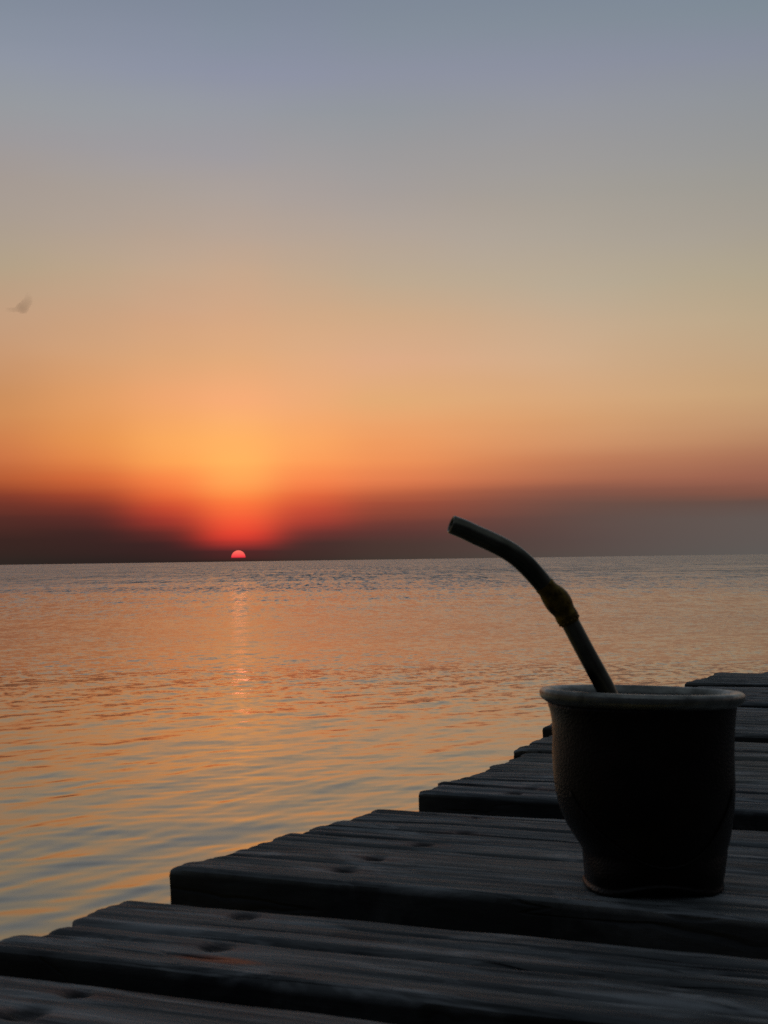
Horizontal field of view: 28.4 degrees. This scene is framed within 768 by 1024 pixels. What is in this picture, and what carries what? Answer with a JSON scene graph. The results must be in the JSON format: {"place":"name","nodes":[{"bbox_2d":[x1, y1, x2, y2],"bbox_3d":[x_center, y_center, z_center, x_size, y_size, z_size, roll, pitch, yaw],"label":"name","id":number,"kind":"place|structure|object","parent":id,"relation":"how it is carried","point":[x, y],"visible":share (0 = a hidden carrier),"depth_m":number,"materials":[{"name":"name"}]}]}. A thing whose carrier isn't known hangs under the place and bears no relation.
{"place":"outdoors","nodes":[
{"label":"outdoors","id":0,"kind":"place"},
{"bbox_2d":[0,554,767,940],"bbox_3d":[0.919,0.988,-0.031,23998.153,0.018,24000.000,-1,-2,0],"label":"sea","id":1,"kind":"structure","parent":0,"point":[158,722],"depth_m":12.52,"materials":[{"name":"liquid"}]},
{"bbox_2d":[0,672,767,1023],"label":"wooden pier","id":2,"kind":"structure","parent":1,"relation":"in","point":[470,900],"depth_m":0.58,"materials":[{"name":"grey wood"}]},
{"bbox_2d":[539,684,745,896],"bbox_3d":[0.109,0.115,0.642,0.086,0.084,0.086,-1,-2,0],"label":"gourd cup","id":3,"kind":"object","parent":2,"relation":"on","point":[644,781],"visible":1,"depth_m":0.61,"materials":[{"name":"leather"}]},
{"bbox_2d":[447,516,617,693],"bbox_3d":[0.067,0.051,0.645,0.081,0.100,0.014,-1,-2,-9],"label":"drinking straw","id":4,"kind":"object","parent":3,"relation":"in","point":[556,599],"visible":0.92,"depth_m":0.64,"materials":[{"name":"metal"}]},
{"bbox_2d":[0,0,767,564],"label":"sky","id":5,"kind":"structure","parent":0,"point":[280,280],"materials":[{"name":"orange"}]},
{"bbox_2d":[231,550,244,557],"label":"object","id":6,"kind":"object","parent":5,"relation":"in","point":[237,553],"visible":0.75,"depth_m":19839.67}
]}

